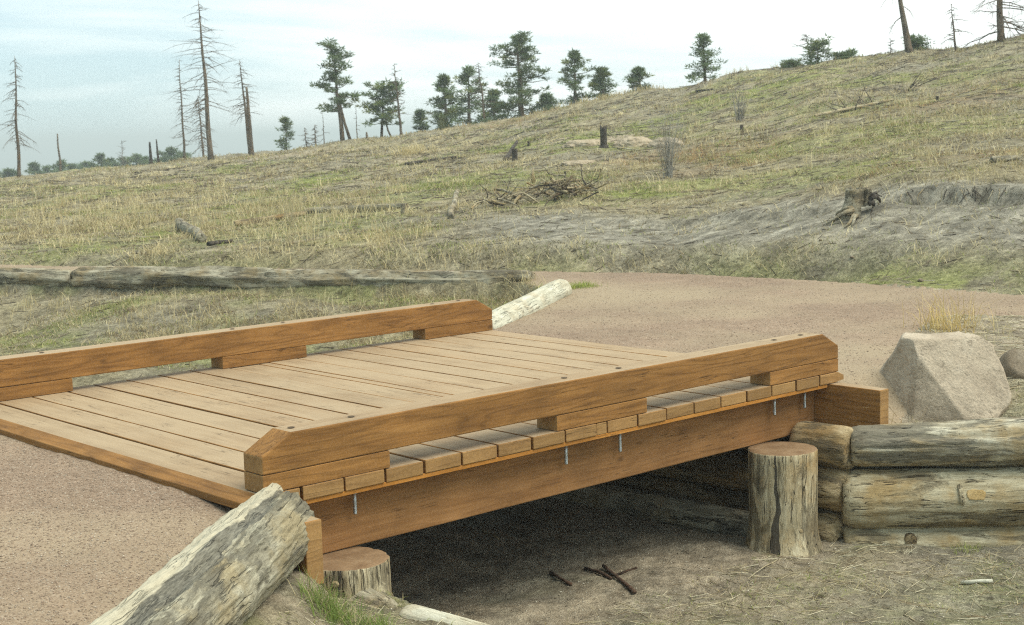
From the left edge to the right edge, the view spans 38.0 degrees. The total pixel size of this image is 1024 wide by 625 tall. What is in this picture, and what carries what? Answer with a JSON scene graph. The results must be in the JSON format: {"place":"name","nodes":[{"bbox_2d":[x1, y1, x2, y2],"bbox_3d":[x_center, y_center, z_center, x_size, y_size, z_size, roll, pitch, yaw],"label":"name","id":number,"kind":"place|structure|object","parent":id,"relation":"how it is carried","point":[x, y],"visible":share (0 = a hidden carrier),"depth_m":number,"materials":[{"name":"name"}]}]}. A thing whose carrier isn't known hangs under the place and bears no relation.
{"place":"outdoors","nodes":[
{"label":"outdoors","id":0,"kind":"place"},
{"bbox_2d":[0,436,222,624],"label":"loose gravel","id":1,"kind":"structure","parent":0,"point":[86,565],"depth_m":6.23,"materials":[{"name":"beige gravel"}]},
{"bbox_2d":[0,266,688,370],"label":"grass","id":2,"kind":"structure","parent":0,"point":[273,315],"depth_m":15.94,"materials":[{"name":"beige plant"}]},
{"bbox_2d":[0,35,1023,624],"bbox_3d":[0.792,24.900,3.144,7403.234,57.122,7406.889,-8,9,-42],"label":"ground","id":3,"kind":"structure","parent":0,"point":[628,537],"depth_m":16.84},
{"bbox_2d":[0,167,21,177],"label":"pine tree","id":4,"kind":"object","parent":3,"relation":"on","point":[7,172],"visible":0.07,"depth_m":122.89,"materials":[{"name":"plant"}]},
{"bbox_2d":[0,56,39,176],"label":"dead tree","id":5,"kind":"object","parent":3,"relation":"on","point":[17,139],"visible":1,"depth_m":63.24,"materials":[{"name":"grey wood"}]},
{"bbox_2d":[23,161,46,174],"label":"bush","id":6,"kind":"object","parent":3,"relation":"on","point":[34,167],"visible":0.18,"depth_m":132.92,"materials":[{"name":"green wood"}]},
{"bbox_2d":[0,267,72,286],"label":"border log","id":7,"kind":"object","parent":3,"relation":"on","point":[45,276],"visible":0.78,"depth_m":18.19,"materials":[{"name":"grey wood"}]},
{"bbox_2d":[42,159,67,173],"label":"pine tree","id":8,"kind":"object","parent":3,"relation":"on","point":[64,165],"visible":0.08,"depth_m":123.76,"materials":[{"name":"plant"}]},
{"bbox_2d":[56,134,61,171],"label":"dead tree","id":9,"kind":"object","parent":3,"relation":"on","point":[60,165],"visible":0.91,"depth_m":87.93,"materials":[{"name":"grey wood"}]},
{"bbox_2d":[64,163,86,169],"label":"pine tree","id":10,"kind":"object","parent":3,"relation":"on","point":[70,166],"visible":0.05,"depth_m":133.80,"materials":[{"name":"plant"}]},
{"bbox_2d":[88,151,113,167],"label":"pine tree","id":11,"kind":"object","parent":3,"relation":"on","point":[100,158],"visible":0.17,"depth_m":124.40,"materials":[{"name":"green plant"}]},
{"bbox_2d":[98,157,130,166],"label":"pine tree","id":12,"kind":"object","parent":3,"relation":"on","point":[111,159],"visible":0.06,"depth_m":134.27,"materials":[{"name":"plant"}]},
{"bbox_2d":[126,153,148,165],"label":"pine tree","id":13,"kind":"object","parent":3,"relation":"on","point":[136,159],"visible":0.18,"depth_m":124.12,"materials":[{"name":"green plant"}]},
{"bbox_2d":[70,265,272,289],"bbox_3d":[-4.034,-0.387,17.638,2.735,0.358,0.369,1,7,20],"label":"border log","id":14,"kind":"object","parent":3,"relation":"on","point":[135,277],"visible":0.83,"depth_m":17.51,"materials":[{"name":"grey wood"}]},
{"bbox_2d":[153,145,194,162],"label":"pine tree","id":15,"kind":"object","parent":3,"relation":"on","point":[169,153],"visible":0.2,"depth_m":123.31,"materials":[{"name":"green plant"}]},
{"bbox_2d":[170,62,195,159],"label":"dead tree","id":16,"kind":"object","parent":3,"relation":"on","point":[182,133],"visible":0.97,"depth_m":64.84,"materials":[{"name":"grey wood"}]},
{"bbox_2d":[175,218,206,242],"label":"fallen log","id":17,"kind":"object","parent":3,"relation":"on","point":[182,225],"visible":0.88,"depth_m":23.64,"materials":[{"name":"grey wood"}]},
{"bbox_2d":[185,96,217,156],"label":"dead tree","id":18,"kind":"object","parent":3,"relation":"on","point":[202,137],"visible":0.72,"depth_m":69.97,"materials":[{"name":"grey wood"}]},
{"bbox_2d":[89,483,314,624],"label":"broken log","id":19,"kind":"object","parent":3,"relation":"on","point":[239,564],"visible":0.98,"depth_m":5.46,"materials":[{"name":"grey wood"}]},
{"bbox_2d":[162,1,243,159],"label":"dead tree","id":20,"kind":"object","parent":3,"relation":"on","point":[210,153],"visible":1,"depth_m":62.57,"materials":[{"name":"grey wood"}]},
{"bbox_2d":[206,239,233,245],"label":"fallen log","id":21,"kind":"object","parent":3,"relation":"on","point":[216,242],"visible":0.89,"depth_m":21.20,"materials":[{"name":"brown wood"}]},
{"bbox_2d":[224,60,259,153],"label":"dead tree","id":22,"kind":"object","parent":3,"relation":"on","point":[244,103],"visible":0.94,"depth_m":64.27,"materials":[{"name":"grey wood"}]},
{"bbox_2d":[245,87,254,155],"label":"dead tree","id":23,"kind":"object","parent":3,"relation":"on","point":[250,143],"visible":0.92,"depth_m":63.38,"materials":[{"name":"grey wood"}]},
{"bbox_2d":[5,265,519,347],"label":"dry grass","id":24,"kind":"structure","parent":3,"relation":"on","point":[209,303],"depth_m":16.24,"materials":[{"name":"beige plant"}]},
{"bbox_2d":[234,211,304,225],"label":"fallen log","id":25,"kind":"object","parent":3,"relation":"on","point":[280,216],"visible":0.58,"depth_m":24.81,"materials":[{"name":"beige wood"}]},
{"bbox_2d":[0,167,553,270],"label":"dry grass","id":26,"kind":"structure","parent":3,"relation":"on","point":[62,203],"depth_m":26.51,"materials":[{"name":"beige plant"}]},
{"bbox_2d":[274,116,296,150],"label":"pine tree","id":27,"kind":"object","parent":3,"relation":"on","point":[286,125],"visible":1,"depth_m":69.93,"materials":[{"name":"green plant"}]},
{"bbox_2d":[279,196,303,223],"bbox_3d":[-3.543,-1.688,23.882,0.504,0.592,0.542,0,7,10],"label":"bare shrub","id":28,"kind":"object","parent":3,"relation":"on","point":[292,216],"visible":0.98,"depth_m":23.93,"materials":[{"name":"plant"}]},
{"bbox_2d":[286,229,374,244],"bbox_3d":[-2.505,-1.057,20.755,1.496,0.046,0.047,-12,12,-38],"label":"fallen log","id":29,"kind":"object","parent":3,"relation":"on","point":[294,242],"visible":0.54,"depth_m":20.51,"materials":[{"name":"wood"}]},
{"bbox_2d":[309,36,361,140],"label":"pine tree","id":30,"kind":"object","parent":3,"relation":"on","point":[340,97],"visible":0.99,"depth_m":61.83,"materials":[{"name":"green plant"}]},
{"bbox_2d":[280,566,391,624],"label":"grass clump","id":31,"kind":"object","parent":3,"relation":"on","point":[335,616],"visible":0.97,"depth_m":6.04,"materials":[{"name":"green plant"}]},
{"bbox_2d":[320,547,391,596],"bbox_3d":[-0.746,1.433,6.821,0.435,0.629,0.440,-8,9,-42],"label":"support post","id":32,"kind":"object","parent":3,"relation":"on","point":[357,569],"visible":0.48,"depth_m":6.67,"materials":[{"name":"brown wood"}]},
{"bbox_2d":[304,203,408,213],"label":"fallen log","id":33,"kind":"object","parent":3,"relation":"on","point":[362,206],"visible":0.68,"depth_m":24.78,"materials":[{"name":"beige wood"}]},
{"bbox_2d":[351,588,397,607],"bbox_3d":[-0.766,1.296,6.827,0.172,0.173,0.838,-6,8,-31],"label":"rock","id":34,"kind":"object","parent":3,"relation":"on","point":[378,598],"visible":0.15,"depth_m":6.51,"materials":[{"name":"beige stone"}]},
{"bbox_2d":[339,604,411,624],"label":"grass clump","id":35,"kind":"object","parent":3,"relation":"on","point":[370,621],"visible":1,"depth_m":6.04,"materials":[{"name":"green plant"}]},
{"bbox_2d":[355,77,408,137],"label":"pine tree","id":36,"kind":"object","parent":3,"relation":"on","point":[383,102],"visible":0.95,"depth_m":62.79,"materials":[{"name":"green plant"}]},
{"bbox_2d":[389,63,407,134],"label":"dead tree","id":37,"kind":"object","parent":3,"relation":"on","point":[398,112],"visible":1,"depth_m":62.19,"materials":[{"name":"grey wood"}]},
{"bbox_2d":[264,269,534,287],"bbox_3d":[-1.307,-0.335,16.656,3.269,0.320,0.324,1,7,19],"label":"border log","id":38,"kind":"object","parent":3,"relation":"on","point":[282,278],"visible":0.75,"depth_m":16.60,"materials":[{"name":"grey wood"}]},
{"bbox_2d":[379,139,436,156],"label":"grass clump","id":39,"kind":"object","parent":3,"relation":"on","point":[409,151],"visible":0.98,"depth_m":45.42,"materials":[{"name":"beige plant"}]},
{"bbox_2d":[411,108,430,132],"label":"pine tree","id":40,"kind":"object","parent":3,"relation":"on","point":[419,115],"visible":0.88,"depth_m":66.72,"materials":[{"name":"green plant"}]},
{"bbox_2d":[405,155,457,164],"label":"fallen log","id":41,"kind":"object","parent":3,"relation":"on","point":[433,159],"visible":0.77,"depth_m":39.27,"materials":[{"name":"brown wood"}]},
{"bbox_2d":[436,113,447,129],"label":"bare shrub","id":42,"kind":"object","parent":3,"relation":"on","point":[442,125],"visible":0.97,"depth_m":59.33,"materials":[{"name":"plant"}]},
{"bbox_2d":[0,299,888,584],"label":"footbridge","id":43,"kind":"object","parent":3,"relation":"on","point":[458,409],"visible":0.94,"depth_m":8.37,"materials":[{"name":"wood"}]},
{"bbox_2d":[399,604,489,624],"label":"edging log","id":44,"kind":"object","parent":3,"relation":"on","point":[415,612],"visible":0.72,"depth_m":6.30,"materials":[{"name":"beige wood"}]},
{"bbox_2d":[424,71,471,129],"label":"pine tree","id":45,"kind":"object","parent":3,"relation":"on","point":[445,90],"visible":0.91,"depth_m":64.83,"materials":[{"name":"green plant"}]},
{"bbox_2d":[448,189,459,218],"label":"fallen log","id":46,"kind":"object","parent":3,"relation":"on","point":[451,208],"visible":0.95,"depth_m":22.78,"materials":[{"name":"beige wood"}]},
{"bbox_2d":[442,64,487,124],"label":"pine tree","id":47,"kind":"object","parent":3,"relation":"on","point":[467,73],"visible":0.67,"depth_m":66.96,"materials":[{"name":"green plant"}]},
{"bbox_2d":[465,63,499,119],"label":"dead tree","id":48,"kind":"object","parent":3,"relation":"on","point":[482,101],"visible":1,"depth_m":61.38,"materials":[{"name":"grey wood"}]},
{"bbox_2d":[476,88,508,120],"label":"pine tree","id":49,"kind":"object","parent":3,"relation":"on","point":[495,95],"visible":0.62,"depth_m":65.34,"materials":[{"name":"green plant"}]},
{"bbox_2d":[503,140,517,160],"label":"fallen log","id":50,"kind":"object","parent":3,"relation":"on","point":[509,153],"visible":0.87,"depth_m":37.57,"materials":[{"name":"grey wood"}]},
{"bbox_2d":[0,38,1023,280],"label":"dry grass","id":51,"kind":"structure","parent":3,"relation":"on","point":[399,167],"depth_m":23.59,"materials":[{"name":"beige plant"}]},
{"bbox_2d":[512,149,517,160],"bbox_3d":[0.066,-3.746,35.655,0.304,0.390,0.302,-8,9,-42],"label":"tree stump","id":52,"kind":"object","parent":3,"relation":"on","point":[514,154],"visible":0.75,"depth_m":35.60,"materials":[{"name":"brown wood"}]},
{"bbox_2d":[480,30,555,121],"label":"pine tree","id":53,"kind":"object","parent":3,"relation":"on","point":[519,41],"visible":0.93,"depth_m":61.48,"materials":[{"name":"green plant"}]},
{"bbox_2d":[492,267,545,302],"bbox_3d":[0.069,-0.308,15.947,0.633,0.414,0.673,-1,7,6],"label":"grass clump","id":54,"kind":"object","parent":3,"relation":"on","point":[524,281],"visible":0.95,"depth_m":15.94,"materials":[{"name":"beige plant"}]},
{"bbox_2d":[491,279,571,328],"bbox_3d":[0.123,-0.032,13.439,0.259,0.245,2.560,0,9,17],"label":"cut log","id":55,"kind":"object","parent":3,"relation":"on","point":[540,298],"visible":0.48,"depth_m":13.33,"materials":[{"name":"beige wood"}]},
{"bbox_2d":[466,162,608,209],"bbox_3d":[0.836,-1.923,24.578,2.265,1.327,5.173,0,7,14],"label":"brush pile","id":56,"kind":"object","parent":3,"relation":"on","point":[559,188],"visible":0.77,"depth_m":22.64,"materials":[{"name":"brown wood"}]},
{"bbox_2d":[534,91,561,111],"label":"bush","id":57,"kind":"object","parent":3,"relation":"on","point":[546,99],"visible":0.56,"depth_m":63.89,"materials":[{"name":"green plant"}]},
{"bbox_2d":[549,571,572,585],"bbox_3d":[0.270,1.501,8.402,0.029,0.030,0.283,-4,7,-22],"label":"stick","id":58,"kind":"object","parent":3,"relation":"on","point":[561,578],"visible":1,"depth_m":8.37,"materials":[{"name":"brown wood"}]},
{"bbox_2d":[556,48,599,104],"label":"pine tree","id":59,"kind":"object","parent":3,"relation":"on","point":[576,57],"visible":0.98,"depth_m":60.84,"materials":[{"name":"green plant"}]},
{"bbox_2d":[560,160,596,165],"bbox_3d":[1.433,-3.146,31.719,0.842,0.210,0.720,-2,7,0],"label":"soil mound","id":60,"kind":"object","parent":3,"relation":"on","point":[577,162],"visible":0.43,"depth_m":31.49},
{"bbox_2d":[561,139,599,147],"bbox_3d":[1.804,-4.101,36.927,1.171,0.385,0.923,-2,7,0],"label":"soil mound","id":61,"kind":"object","parent":3,"relation":"on","point":[581,143],"visible":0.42,"depth_m":36.61,"materials":[{"name":"beige soil"}]},
{"bbox_2d":[584,566,611,579],"bbox_3d":[0.492,1.487,8.493,0.026,0.046,0.328,-5,8,-23],"label":"stick","id":62,"kind":"object","parent":3,"relation":"on","point":[598,572],"visible":1,"depth_m":8.48,"materials":[{"name":"brown wood"}]},
{"bbox_2d":[587,66,619,98],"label":"pine tree","id":63,"kind":"object","parent":3,"relation":"on","point":[598,81],"visible":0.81,"depth_m":59.53,"materials":[{"name":"green plant"}]},
{"bbox_2d":[598,125,609,147],"bbox_3d":[2.191,-4.181,35.588,0.391,0.639,0.392,-8,9,-42],"label":"tree stump","id":64,"kind":"object","parent":3,"relation":"on","point":[603,136],"visible":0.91,"depth_m":35.52,"materials":[{"name":"grey wood"}]},
{"bbox_2d":[602,564,636,593],"bbox_3d":[0.595,1.491,8.356,0.028,0.034,0.562,-3,7,-14],"label":"stick","id":65,"kind":"object","parent":3,"relation":"on","point":[621,580],"visible":1,"depth_m":8.31,"materials":[{"name":"brown wood"}]},
{"bbox_2d":[613,136,652,146],"bbox_3d":[2.936,-3.955,35.725,1.031,0.560,0.811,-2,7,0],"label":"soil mound","id":66,"kind":"object","parent":3,"relation":"on","point":[629,141],"visible":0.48,"depth_m":35.44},
{"bbox_2d":[623,65,654,91],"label":"pine tree","id":67,"kind":"object","parent":3,"relation":"on","point":[637,77],"visible":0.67,"depth_m":57.53,"materials":[{"name":"green plant"}]},
{"bbox_2d":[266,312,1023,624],"bbox_3d":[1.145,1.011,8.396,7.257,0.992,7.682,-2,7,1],"label":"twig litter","id":68,"kind":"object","parent":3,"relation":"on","point":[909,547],"visible":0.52,"depth_m":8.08,"materials":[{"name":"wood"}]},
{"bbox_2d":[545,483,748,536],"bbox_3d":[0.671,1.273,9.983,2.471,0.247,0.245,6,10,42],"label":"half buried log","id":69,"kind":"object","parent":3,"relation":"on","point":[679,512],"visible":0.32,"depth_m":9.58,"materials":[{"name":"grey wood"}]},
{"bbox_2d":[647,137,683,147],"bbox_3d":[3.601,-3.847,34.724,0.909,0.506,0.737,-2,7,0],"label":"soil mound","id":70,"kind":"object","parent":3,"relation":"on","point":[649,145],"visible":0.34,"depth_m":34.49,"materials":[{"name":"soil"}]},
{"bbox_2d":[639,85,709,177],"bbox_3d":[2.751,-3.273,25.746,1.357,1.920,1.453,2,8,25],"label":"bare shrub","id":71,"kind":"object","parent":3,"relation":"on","point":[668,164],"visible":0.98,"depth_m":25.82,"materials":[{"name":"grey plant"}]},
{"bbox_2d":[684,31,726,83],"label":"pine tree","id":72,"kind":"object","parent":3,"relation":"on","point":[703,40],"visible":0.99,"depth_m":54.27,"materials":[{"name":"green plant"}]},
{"bbox_2d":[605,473,844,541],"bbox_3d":[0.630,1.209,10.555,0.307,0.306,4.149,-8,9,-42],"label":"crib log","id":73,"kind":"object","parent":3,"relation":"on","point":[830,526],"visible":0.08,"depth_m":9.70,"materials":[{"name":"brown wood"}]},
{"bbox_2d":[643,449,849,511],"bbox_3d":[0.633,0.929,10.511,0.290,0.287,4.179,-8,9,-42],"label":"crib log","id":74,"kind":"object","parent":73,"relation":"on","point":[727,470],"visible":0.13,"depth_m":9.51,"materials":[{"name":"brown wood"}]},
{"bbox_2d":[739,436,789,450],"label":"crib log","id":75,"kind":"object","parent":74,"relation":"on","point":[784,439],"visible":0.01,"depth_m":9.31,"materials":[{"name":"wood"}]},
{"bbox_2d":[789,421,854,469],"bbox_3d":[1.910,0.806,9.072,0.402,0.268,0.262,5,10,45],"label":"crib log","id":76,"kind":"object","parent":74,"relation":"on","point":[831,443],"visible":0.73,"depth_m":8.95,"materials":[{"name":"brown wood"}]},
{"bbox_2d":[722,81,758,120],"bbox_3d":[5.729,-5.406,37.311,0.981,1.251,0.846,-5,8,-25],"label":"bare shrub","id":77,"kind":"object","parent":3,"relation":"on","point":[742,110],"visible":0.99,"depth_m":37.37,"materials":[{"name":"grey plant"}]},
{"bbox_2d":[526,59,1020,204],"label":"dry grass","id":78,"kind":"structure","parent":3,"relation":"on","point":[820,132],"depth_m":28.74,"materials":[{"name":"beige plant"}]},
{"bbox_2d":[745,442,821,557],"bbox_3d":[1.614,1.129,8.879,0.526,0.649,0.511,-8,9,-42],"label":"support post","id":79,"kind":"object","parent":3,"relation":"on","point":[783,496],"visible":0.93,"depth_m":8.70,"materials":[{"name":"brown wood"}]},
{"bbox_2d":[776,57,803,68],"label":"ridge bush","id":80,"kind":"object","parent":3,"relation":"on","point":[790,63],"visible":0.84,"depth_m":51.63,"materials":[{"name":"green plant"}]},
{"bbox_2d":[795,34,829,61],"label":"pine tree","id":81,"kind":"object","parent":3,"relation":"on","point":[803,39],"visible":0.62,"depth_m":51.01,"materials":[{"name":"plant"}]},
{"bbox_2d":[798,33,835,66],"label":"ridge bush","id":82,"kind":"object","parent":3,"relation":"on","point":[815,45],"visible":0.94,"depth_m":50.13,"materials":[{"name":"green plant"}]},
{"bbox_2d":[831,47,858,59],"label":"ridge bush","id":83,"kind":"object","parent":3,"relation":"on","point":[850,53],"visible":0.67,"depth_m":49.87,"materials":[{"name":"green plant"}]},
{"bbox_2d":[826,187,881,227],"bbox_3d":[4.144,-1.267,17.520,1.374,0.443,0.555,-8,9,-42],"label":"root stump","id":84,"kind":"object","parent":3,"relation":"on","point":[856,199],"visible":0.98,"depth_m":17.35,"materials":[{"name":"brown wood"}]},
{"bbox_2d":[815,99,893,116],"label":"fallen log","id":85,"kind":"object","parent":3,"relation":"on","point":[852,108],"visible":0.9,"depth_m":34.52,"materials":[{"name":"beige wood"}]},
{"bbox_2d":[825,81,895,112],"bbox_3d":[7.944,-4.927,34.584,1.646,0.927,1.241,-8,9,-42],"label":"branch heap","id":86,"kind":"object","parent":3,"relation":"on","point":[860,102],"visible":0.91,"depth_m":34.62,"materials":[{"name":"brown wood"}]},
{"bbox_2d":[879,0,913,52],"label":"dead tree","id":87,"kind":"object","parent":3,"relation":"on","point":[907,41],"visible":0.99,"depth_m":46.88,"materials":[{"name":"grey wood"}]},
{"bbox_2d":[878,70,941,90],"bbox_3d":[10.062,-5.811,37.217,1.846,0.785,1.241,-8,9,-42],"label":"branch heap","id":88,"kind":"object","parent":3,"relation":"on","point":[912,85],"visible":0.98,"depth_m":37.04,"materials":[{"name":"brown wood"}]},
{"bbox_2d":[901,33,935,49],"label":"ridge bush","id":89,"kind":"object","parent":3,"relation":"on","point":[918,41],"visible":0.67,"depth_m":47.64,"materials":[{"name":"green plant"}]},
{"bbox_2d":[843,526,1023,546],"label":"wall log","id":90,"kind":"object","parent":3,"relation":"on","point":[998,536],"depth_m":8.86,"materials":[{"name":"brown wood"}]},
{"bbox_2d":[841,467,1023,528],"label":"wall log","id":91,"kind":"object","parent":90,"relation":"on","point":[915,497],"depth_m":8.82,"materials":[{"name":"brown wood"}]},
{"bbox_2d":[850,417,1023,466],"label":"wall log","id":92,"kind":"object","parent":91,"relation":"on","point":[991,442],"depth_m":8.82,"materials":[{"name":"beige wood"}]},
{"bbox_2d":[888,286,994,332],"bbox_3d":[3.340,-0.066,11.397,1.002,0.408,0.940,-8,9,-42],"label":"grass clump","id":93,"kind":"object","parent":3,"relation":"on","point":[936,319],"visible":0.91,"depth_m":11.27,"materials":[{"name":"beige plant"}]},
{"bbox_2d":[879,331,1011,421],"bbox_3d":[2.722,0.513,9.442,0.820,0.775,0.727,-2,7,0],"label":"boulder","id":94,"kind":"object","parent":3,"relation":"on","point":[958,375],"visible":0.71,"depth_m":9.21,"materials":[{"name":"stone"}]},
{"bbox_2d":[900,186,1005,204],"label":"exposed roots","id":95,"kind":"object","parent":3,"relation":"hanging from","point":[962,196],"visible":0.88,"depth_m":17.46,"materials":[{"name":"brown wood"}]},
{"bbox_2d":[941,4,973,51],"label":"dead tree","id":96,"kind":"object","parent":3,"relation":"on","point":[953,31],"visible":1,"depth_m":45.45,"materials":[{"name":"grey wood"}]},
{"bbox_2d":[951,542,1001,554],"bbox_3d":[2.684,1.376,8.726,0.340,0.066,0.252,2,8,28],"label":"grass clump","id":97,"kind":"object","parent":3,"relation":"on","point":[965,548],"visible":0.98,"depth_m":8.75,"materials":[{"name":"plant"}]},
{"bbox_2d":[961,579,992,584],"bbox_3d":[2.527,1.465,8.093,0.170,0.034,0.029,-1,7,8],"label":"stick","id":98,"kind":"object","parent":3,"relation":"on","point":[975,581],"visible":1,"depth_m":8.08,"materials":[{"name":"wood"}]},
{"bbox_2d":[951,0,1023,50],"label":"dead tree","id":99,"kind":"object","parent":3,"relation":"on","point":[1001,21],"visible":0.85,"depth_m":43.99,"materials":[{"name":"grey wood"}]},
{"bbox_2d":[957,305,1023,345],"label":"grass clump","id":100,"kind":"object","parent":3,"relation":"on","point":[994,327],"visible":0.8,"depth_m":10.78,"materials":[{"name":"plant"}]},
{"bbox_2d":[989,155,1019,162],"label":"fallen log","id":101,"kind":"object","parent":3,"relation":"on","point":[992,159],"visible":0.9,"depth_m":19.26,"materials":[{"name":"beige wood"}]},
{"bbox_2d":[999,349,1023,378],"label":"boulder","id":102,"kind":"object","parent":3,"relation":"on","point":[1012,361],"visible":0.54,"depth_m":9.78,"materials":[{"name":"beige stone"}]},
{"bbox_2d":[0,264,1023,624],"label":"gravel path","id":103,"kind":"structure","parent":0,"point":[698,332],"depth_m":10.84,"materials":[{"name":"beige gravel"}]},
{"bbox_2d":[570,280,607,289],"bbox_3d":[0.700,-0.281,15.072,0.539,0.104,0.564,-1,7,4],"label":"grass clump","id":104,"kind":"object","parent":103,"relation":"on","point":[580,285],"visible":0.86,"depth_m":15.05,"materials":[{"name":"plant"}]},
{"bbox_2d":[0,33,1023,381],"bbox_3d":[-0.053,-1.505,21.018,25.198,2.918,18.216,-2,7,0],"label":"grass","id":105,"kind":"structure","parent":0,"point":[474,183],"depth_m":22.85,"materials":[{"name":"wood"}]},
{"bbox_2d":[0,0,1023,167],"label":"sky","id":106,"kind":"structure","parent":0,"point":[96,74],"materials":[{"name":"white"}]},
{"bbox_2d":[499,271,1023,418],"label":"loose gravel","id":107,"kind":"structure","parent":0,"point":[745,314],"depth_m":12.67,"materials":[{"name":"beige gravel"}]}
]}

